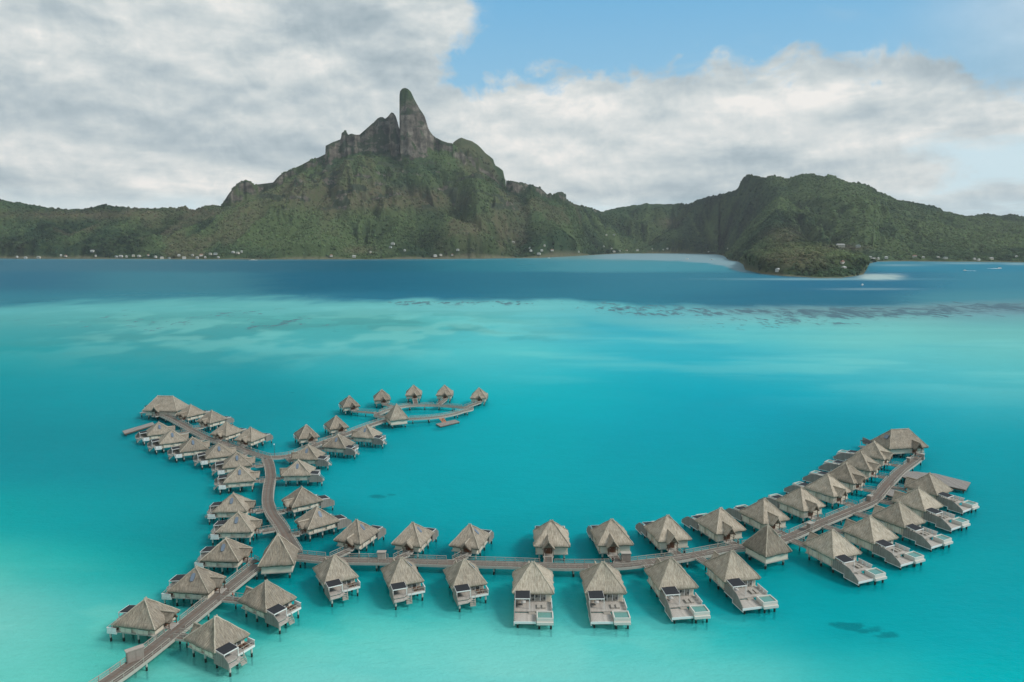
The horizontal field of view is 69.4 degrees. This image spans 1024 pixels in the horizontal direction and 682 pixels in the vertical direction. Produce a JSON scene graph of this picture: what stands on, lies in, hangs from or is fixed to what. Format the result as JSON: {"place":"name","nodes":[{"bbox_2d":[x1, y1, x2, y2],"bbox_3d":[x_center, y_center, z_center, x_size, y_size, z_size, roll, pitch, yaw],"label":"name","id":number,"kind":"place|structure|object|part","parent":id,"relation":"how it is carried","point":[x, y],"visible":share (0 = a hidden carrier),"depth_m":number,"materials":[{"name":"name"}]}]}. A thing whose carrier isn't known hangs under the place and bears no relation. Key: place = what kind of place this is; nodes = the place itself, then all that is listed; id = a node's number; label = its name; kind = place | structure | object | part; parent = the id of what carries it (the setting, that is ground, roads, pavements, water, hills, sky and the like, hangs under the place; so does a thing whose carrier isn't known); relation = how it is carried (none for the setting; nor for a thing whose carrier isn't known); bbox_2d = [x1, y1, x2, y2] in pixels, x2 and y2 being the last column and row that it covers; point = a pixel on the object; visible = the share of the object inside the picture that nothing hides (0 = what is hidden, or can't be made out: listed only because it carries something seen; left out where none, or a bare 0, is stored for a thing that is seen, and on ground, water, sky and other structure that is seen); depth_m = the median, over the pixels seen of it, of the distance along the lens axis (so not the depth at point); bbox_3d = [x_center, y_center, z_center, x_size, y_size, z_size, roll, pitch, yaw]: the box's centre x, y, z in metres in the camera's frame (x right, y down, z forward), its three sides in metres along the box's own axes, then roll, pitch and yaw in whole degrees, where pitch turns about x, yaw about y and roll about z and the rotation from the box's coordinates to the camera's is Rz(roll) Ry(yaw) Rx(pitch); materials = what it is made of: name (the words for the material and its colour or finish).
{"place":"outdoors","nodes":[
{"label":"outdoors","id":0,"kind":"place"},
{"bbox_2d":[0,253,1023,681],"bbox_3d":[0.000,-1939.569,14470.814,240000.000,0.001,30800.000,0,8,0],"label":"lagoon","id":1,"kind":"structure","parent":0,"point":[628,391],"depth_m":291.76,"materials":[{"name":"liquid"}]},
{"bbox_2d":[106,596,179,642],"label":"overwater bungalow","id":2,"kind":"object","parent":1,"relation":"on","point":[145,616],"visible":0.94,"depth_m":147.37,"materials":[{"name":"plant"}]},
{"bbox_2d":[135,421,174,445],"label":"overwater bungalow","id":3,"kind":"object","parent":1,"relation":"on","point":[158,429],"visible":0.79,"depth_m":290.35,"materials":[{"name":"plant"}]},
{"bbox_2d":[140,395,187,418],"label":"thatched villa","id":4,"kind":"object","parent":1,"relation":"on","point":[165,405],"visible":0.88,"depth_m":328.93,"materials":[{"name":"brown plant"}]},
{"bbox_2d":[147,429,188,454],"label":"overwater bungalow","id":5,"kind":"object","parent":1,"relation":"on","point":[171,438],"visible":0.91,"depth_m":278.63,"materials":[{"name":"plant"}]},
{"bbox_2d":[89,555,260,681],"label":"boardwalk","id":6,"kind":"structure","parent":1,"relation":"in","point":[157,646],"depth_m":149.79,"materials":[{"name":"grey wood"}]},
{"bbox_2d":[124,644,144,663],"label":"shelter","id":7,"kind":"object","parent":6,"relation":"on","point":[134,653],"visible":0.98,"depth_m":137.12,"materials":[{"name":"grey wood"}]},
{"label":"door","id":8,"kind":"part","parent":7,"relation":"part of","materials":[{"name":"grey wood"}]},
{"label":"door","id":9,"kind":"part","parent":7,"relation":"part of","materials":[{"name":"grey wood"}]},
{"bbox_2d":[167,436,209,462],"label":"overwater bungalow","id":10,"kind":"object","parent":1,"relation":"on","point":[192,446],"visible":0.91,"depth_m":268.39,"materials":[{"name":"plant"}]},
{"bbox_2d":[176,404,208,423],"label":"overwater bungalow","id":11,"kind":"object","parent":1,"relation":"on","point":[190,412],"visible":0.9,"depth_m":320.79,"materials":[{"name":"plant"}]},
{"bbox_2d":[161,565,226,606],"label":"overwater bungalow","id":12,"kind":"object","parent":1,"relation":"on","point":[197,583],"visible":0.95,"depth_m":161.70,"materials":[{"name":"plant"}]},
{"bbox_2d":[193,442,235,469],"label":"overwater bungalow","id":13,"kind":"object","parent":1,"relation":"on","point":[218,452],"visible":0.9,"depth_m":260.37,"materials":[{"name":"plant"}]},
{"bbox_2d":[196,410,233,431],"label":"overwater bungalow","id":14,"kind":"object","parent":1,"relation":"on","point":[211,418],"visible":0.94,"depth_m":309.81,"materials":[{"name":"plant"}]},
{"bbox_2d":[183,614,254,676],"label":"overwater bungalow","id":15,"kind":"object","parent":1,"relation":"on","point":[221,642],"visible":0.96,"depth_m":140.16,"materials":[{"name":"plant"}]},
{"bbox_2d":[194,536,253,574],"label":"overwater bungalow","id":16,"kind":"object","parent":1,"relation":"on","point":[226,552],"visible":0.94,"depth_m":177.16,"materials":[{"name":"plant"}]},
{"bbox_2d":[210,421,246,442],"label":"overwater bungalow","id":17,"kind":"object","parent":1,"relation":"on","point":[226,430],"visible":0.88,"depth_m":289.54,"materials":[{"name":"plant"}]},
{"bbox_2d":[205,492,256,524],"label":"overwater bungalow","id":18,"kind":"object","parent":1,"relation":"on","point":[232,504],"visible":0.91,"depth_m":208.75,"materials":[{"name":"plant"}]},
{"bbox_2d":[211,451,255,475],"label":"overwater bungalow","id":19,"kind":"object","parent":1,"relation":"on","point":[232,462],"visible":0.88,"depth_m":249.73,"materials":[{"name":"plant"}]},
{"bbox_2d":[208,510,263,545],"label":"overwater bungalow","id":20,"kind":"object","parent":1,"relation":"on","point":[239,524],"visible":0.92,"depth_m":194.33,"materials":[{"name":"plant"}]},
{"bbox_2d":[214,465,259,494],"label":"overwater bungalow","id":21,"kind":"object","parent":1,"relation":"on","point":[240,476],"visible":0.95,"depth_m":234.24,"materials":[{"name":"plant"}]},
{"bbox_2d":[234,427,272,447],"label":"overwater bungalow","id":22,"kind":"object","parent":1,"relation":"on","point":[250,436],"visible":0.91,"depth_m":281.84,"materials":[{"name":"plant"}]},
{"bbox_2d":[237,579,300,633],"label":"overwater bungalow","id":23,"kind":"object","parent":1,"relation":"on","point":[269,602],"visible":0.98,"depth_m":154.92,"materials":[{"name":"plant"}]},
{"bbox_2d":[258,533,299,579],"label":"thatched pavilion","id":24,"kind":"structure","parent":1,"relation":"on","point":[280,554],"depth_m":174.65,"materials":[{"name":"beige plant"}]},
{"bbox_2d":[280,459,324,485],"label":"overwater bungalow","id":25,"kind":"object","parent":1,"relation":"on","point":[299,470],"visible":0.95,"depth_m":239.88,"materials":[{"name":"plant"}]},
{"bbox_2d":[293,424,319,447],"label":"overwater bungalow","id":26,"kind":"object","parent":1,"relation":"on","point":[305,433],"visible":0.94,"depth_m":285.31,"materials":[{"name":"plant"}]},
{"bbox_2d":[281,486,334,518],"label":"overwater bungalow","id":27,"kind":"object","parent":1,"relation":"on","point":[301,498],"visible":0.95,"depth_m":214.54,"materials":[{"name":"plant"}]},
{"bbox_2d":[291,444,331,469],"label":"overwater bungalow","id":28,"kind":"object","parent":1,"relation":"on","point":[309,454],"visible":0.94,"depth_m":257.37,"materials":[{"name":"plant"}]},
{"bbox_2d":[294,505,351,541],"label":"overwater bungalow","id":29,"kind":"object","parent":1,"relation":"on","point":[316,519],"visible":0.93,"depth_m":198.83,"materials":[{"name":"plant"}]},
{"bbox_2d":[312,554,359,606],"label":"overwater bungalow","id":30,"kind":"object","parent":1,"relation":"on","point":[336,575],"visible":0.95,"depth_m":166.65,"materials":[{"name":"beige plant"}]},
{"bbox_2d":[323,415,348,436],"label":"overwater bungalow","id":31,"kind":"object","parent":1,"relation":"on","point":[336,424],"visible":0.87,"depth_m":299.64,"materials":[{"name":"plant"}]},
{"bbox_2d":[322,433,359,458],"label":"overwater bungalow","id":32,"kind":"object","parent":1,"relation":"on","point":[338,443],"visible":0.98,"depth_m":271.54,"materials":[{"name":"plant"}]},
{"bbox_2d":[339,395,359,414],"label":"overwater bungalow","id":33,"kind":"object","parent":1,"relation":"on","point":[349,403],"visible":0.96,"depth_m":337.51,"materials":[{"name":"plant"}]},
{"bbox_2d":[333,519,385,556],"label":"overwater bungalow","id":34,"kind":"object","parent":1,"relation":"on","point":[357,534],"visible":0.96,"depth_m":188.53,"materials":[{"name":"brown plant"}]},
{"bbox_2d":[351,424,386,448],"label":"overwater bungalow","id":35,"kind":"object","parent":1,"relation":"on","point":[367,433],"visible":0.98,"depth_m":285.22,"materials":[{"name":"plant"}]},
{"bbox_2d":[373,389,390,407],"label":"overwater bungalow","id":36,"kind":"object","parent":1,"relation":"on","point":[381,396],"visible":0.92,"depth_m":351.13,"materials":[{"name":"plant"}]},
{"bbox_2d":[385,403,408,428],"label":"thatched pavilion","id":37,"kind":"structure","parent":1,"relation":"in","point":[395,415],"depth_m":313.65,"materials":[{"name":"beige plant"}]},
{"bbox_2d":[381,556,424,609],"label":"overwater bungalow","id":38,"kind":"object","parent":1,"relation":"on","point":[402,577],"visible":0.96,"depth_m":165.14,"materials":[{"name":"beige plant"}]},
{"bbox_2d":[407,583,416,587],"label":"glass door","id":39,"kind":"structure","parent":38,"relation":"in","point":[411,585],"depth_m":165.42,"materials":[{"name":"white paint"}]},
{"bbox_2d":[405,385,421,402],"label":"overwater bungalow","id":40,"kind":"object","parent":1,"relation":"on","point":[413,392],"visible":0.94,"depth_m":361.54,"materials":[{"name":"plant"}]},
{"bbox_2d":[391,522,438,557],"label":"overwater bungalow","id":41,"kind":"object","parent":1,"relation":"on","point":[412,537],"visible":0.94,"depth_m":186.49,"materials":[{"name":"plant"}]},
{"bbox_2d":[353,399,480,423],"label":"boardwalk","id":42,"kind":"structure","parent":1,"relation":"in","point":[467,409],"depth_m":337.28,"materials":[{"name":"grey wood"}]},
{"bbox_2d":[436,385,453,402],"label":"overwater bungalow","id":43,"kind":"object","parent":1,"relation":"on","point":[445,392],"visible":0.93,"depth_m":361.63,"materials":[{"name":"plant"}]},
{"bbox_2d":[443,558,488,611],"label":"overwater bungalow","id":44,"kind":"object","parent":1,"relation":"on","point":[466,580],"visible":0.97,"depth_m":164.15,"materials":[{"name":"plant"}]},
{"bbox_2d":[449,523,493,557],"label":"overwater bungalow","id":45,"kind":"object","parent":1,"relation":"on","point":[470,539],"visible":0.96,"depth_m":185.32,"materials":[{"name":"plant"}]},
{"bbox_2d":[470,387,487,405],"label":"overwater bungalow","id":46,"kind":"object","parent":1,"relation":"on","point":[479,394],"visible":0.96,"depth_m":355.15,"materials":[{"name":"plant"}]},
{"bbox_2d":[512,561,554,628],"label":"pool villa","id":47,"kind":"object","parent":1,"relation":"on","point":[533,588],"visible":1,"depth_m":159.68,"materials":[{"name":"beige plant"}]},
{"bbox_2d":[524,594,545,600],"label":"glass door","id":48,"kind":"structure","parent":47,"relation":"in","point":[540,597],"depth_m":160.08,"materials":[{"name":"white paint"}]},
{"bbox_2d":[533,519,570,560],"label":"pool villa","id":49,"kind":"object","parent":1,"relation":"on","point":[550,536],"visible":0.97,"depth_m":184.67,"materials":[{"name":"beige plant"}]},
{"bbox_2d":[546,548,550,553],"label":"door","id":50,"kind":"structure","parent":49,"relation":"in","point":[548,550],"depth_m":184.04,"materials":[{"name":"brown wood"}]},
{"bbox_2d":[579,561,630,628],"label":"pool villa","id":51,"kind":"object","parent":1,"relation":"on","point":[604,588],"visible":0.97,"depth_m":159.68,"materials":[{"name":"plant"}]},
{"bbox_2d":[596,594,617,600],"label":"glass door","id":52,"kind":"structure","parent":51,"relation":"in","point":[612,597],"depth_m":160.15,"materials":[{"name":"white paint"}]},
{"bbox_2d":[586,518,633,559],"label":"pool villa","id":53,"kind":"object","parent":1,"relation":"on","point":[609,536],"visible":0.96,"depth_m":185.69,"materials":[{"name":"plant"}]},
{"bbox_2d":[296,451,924,576],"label":"boardwalk","id":54,"kind":"structure","parent":1,"relation":"in","point":[880,492],"depth_m":182.68,"materials":[{"name":"grey wood"}]},
{"bbox_2d":[377,550,385,558],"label":"service cabinet","id":55,"kind":"object","parent":54,"relation":"on","point":[381,554],"visible":1,"depth_m":180.45,"materials":[{"name":"grey wood"}]},
{"bbox_2d":[620,551,631,561],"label":"service cabinet","id":56,"kind":"object","parent":54,"relation":"on","point":[626,556],"visible":1,"depth_m":179.14,"materials":[{"name":"grey wood"}]},
{"bbox_2d":[806,521,814,530],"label":"service cabinet","id":57,"kind":"object","parent":54,"relation":"on","point":[810,524],"visible":0.95,"depth_m":198.08,"materials":[{"name":"grey wood"}]},
{"bbox_2d":[867,494,873,501],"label":"service cabinet","id":58,"kind":"object","parent":54,"relation":"on","point":[870,497],"visible":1,"depth_m":220.58,"materials":[{"name":"grey wood"}]},
{"bbox_2d":[635,514,691,554],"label":"pool villa","id":59,"kind":"object","parent":1,"relation":"on","point":[668,533],"visible":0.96,"depth_m":188.82,"materials":[{"name":"plant"}]},
{"bbox_2d":[644,557,710,623],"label":"pool villa","id":60,"kind":"object","parent":1,"relation":"on","point":[671,582],"visible":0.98,"depth_m":161.79,"materials":[{"name":"plant"}]},
{"bbox_2d":[668,589,689,596],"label":"glass door","id":61,"kind":"structure","parent":60,"relation":"in","point":[686,591],"depth_m":162.36,"materials":[{"name":"white paint"}]},
{"bbox_2d":[681,507,745,546],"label":"pool villa","id":62,"kind":"object","parent":1,"relation":"on","point":[719,524],"visible":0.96,"depth_m":194.57,"materials":[{"name":"plant"}]},
{"bbox_2d":[703,549,778,614],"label":"pool villa","id":63,"kind":"object","parent":1,"relation":"on","point":[733,575],"visible":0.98,"depth_m":165.90,"materials":[{"name":"plant"}]},
{"bbox_2d":[734,580,751,587],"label":"glass door","id":64,"kind":"structure","parent":63,"relation":"in","point":[749,583],"depth_m":166.53,"materials":[{"name":"white paint"}]},
{"bbox_2d":[725,498,789,531],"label":"pool villa","id":65,"kind":"object","parent":1,"relation":"on","point":[761,514],"visible":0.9,"depth_m":201.76,"materials":[{"name":"plant"}]},
{"bbox_2d":[742,523,791,568],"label":"thatched pavilion","id":66,"kind":"structure","parent":1,"relation":"on","point":[766,544],"depth_m":181.38,"materials":[{"name":"beige plant"}]},
{"bbox_2d":[757,486,825,523],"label":"pool villa","id":67,"kind":"object","parent":1,"relation":"on","point":[801,502],"visible":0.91,"depth_m":211.13,"materials":[{"name":"plant"}]},
{"bbox_2d":[784,473,850,508],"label":"pool villa","id":68,"kind":"object","parent":1,"relation":"on","point":[828,488],"visible":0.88,"depth_m":222.88,"materials":[{"name":"plant"}]},
{"bbox_2d":[802,462,867,494],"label":"pool villa","id":69,"kind":"object","parent":1,"relation":"in","point":[849,476],"visible":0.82,"depth_m":234.42,"materials":[{"name":"plant"}]},
{"bbox_2d":[802,528,886,586],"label":"pool villa","id":70,"kind":"object","parent":1,"relation":"on","point":[835,550],"visible":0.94,"depth_m":178.43,"materials":[{"name":"plant"}]},
{"bbox_2d":[818,451,881,481],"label":"pool villa","id":71,"kind":"object","parent":1,"relation":"on","point":[864,464],"visible":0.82,"depth_m":246.89,"materials":[{"name":"plant"}]},
{"bbox_2d":[833,440,892,469],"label":"pool villa","id":72,"kind":"object","parent":1,"relation":"on","point":[878,453],"visible":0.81,"depth_m":259.42,"materials":[{"name":"plant"}]},
{"bbox_2d":[840,515,924,569],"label":"pool villa","id":73,"kind":"object","parent":1,"relation":"on","point":[873,534],"visible":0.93,"depth_m":187.38,"materials":[{"name":"plant"}]},
{"bbox_2d":[858,428,928,457],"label":"thatched villa","id":74,"kind":"object","parent":1,"relation":"on","point":[901,441],"visible":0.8,"depth_m":271.68,"materials":[{"name":"beige plant"}]},
{"bbox_2d":[871,501,952,551],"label":"pool villa","id":75,"kind":"object","parent":1,"relation":"on","point":[900,518],"visible":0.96,"depth_m":197.50,"materials":[{"name":"plant"}]},
{"bbox_2d":[891,486,969,533],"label":"pool villa","id":76,"kind":"object","parent":1,"relation":"in","point":[921,503],"visible":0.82,"depth_m":208.95,"materials":[{"name":"plant"}]},
{"bbox_2d":[904,472,978,515],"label":"pool villa","id":77,"kind":"object","parent":1,"relation":"in","point":[936,488],"visible":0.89,"depth_m":222.03,"materials":[{"name":"plant"}]},
{"bbox_2d":[0,88,1023,277],"bbox_3d":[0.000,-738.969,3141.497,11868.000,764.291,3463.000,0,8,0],"label":"hills","id":78,"kind":"structure","parent":0,"point":[410,137],"depth_m":3142.77,"materials":[{"name":"green plant"}]},
{"bbox_2d":[0,130,1023,276],"bbox_3d":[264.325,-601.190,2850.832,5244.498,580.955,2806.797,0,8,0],"label":"forest","id":79,"kind":"object","parent":78,"relation":"on","point":[820,253],"visible":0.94,"depth_m":2984.87,"materials":[{"name":"green plant"}]},
{"bbox_2d":[0,0,1023,215],"label":"sky","id":80,"kind":"structure","parent":0,"point":[604,105],"materials":[{"name":"white"}]},
{"bbox_3d":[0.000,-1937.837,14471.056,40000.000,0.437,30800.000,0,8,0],"label":"seabed","id":81,"kind":"structure","parent":0,"visible":0},
{"bbox_2d":[123,422,153,435],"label":"narrow dock","id":82,"kind":"object","parent":81,"relation":"on","point":[134,429],"visible":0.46,"depth_m":308.08,"materials":[{"name":"grey wood"}]},
{"bbox_2d":[153,413,270,463],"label":"boardwalk","id":83,"kind":"structure","parent":81,"relation":"on","point":[194,431],"depth_m":292.43,"materials":[{"name":"grey wood"}]},
{"bbox_2d":[255,456,302,553],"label":"boardwalk","id":84,"kind":"structure","parent":81,"relation":"on","point":[268,509],"depth_m":213.06,"materials":[{"name":"grey wood"}]},
{"bbox_2d":[266,417,389,464],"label":"boardwalk","id":85,"kind":"structure","parent":81,"relation":"on","point":[317,445],"depth_m":284.20,"materials":[{"name":"grey wood"}]},
{"bbox_2d":[436,418,458,427],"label":"swimming dock","id":86,"kind":"object","parent":81,"relation":"on","point":[445,423],"visible":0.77,"depth_m":320.15,"materials":[{"name":"grey wood"}]},
{"bbox_2d":[886,488,904,496],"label":"link platform","id":87,"kind":"structure","parent":81,"relation":"on","point":[890,493],"depth_m":228.49,"materials":[{"name":"grey wood"}]},
{"bbox_2d":[901,471,932,481],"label":"link platform","id":88,"kind":"structure","parent":81,"relation":"on","point":[914,474],"depth_m":245.86,"materials":[{"name":"grey wood"}]},
{"bbox_2d":[923,472,970,493],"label":"dock","id":89,"kind":"object","parent":81,"relation":"on","point":[957,484],"visible":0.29,"depth_m":239.50,"materials":[{"name":"grey wood"}]}
]}

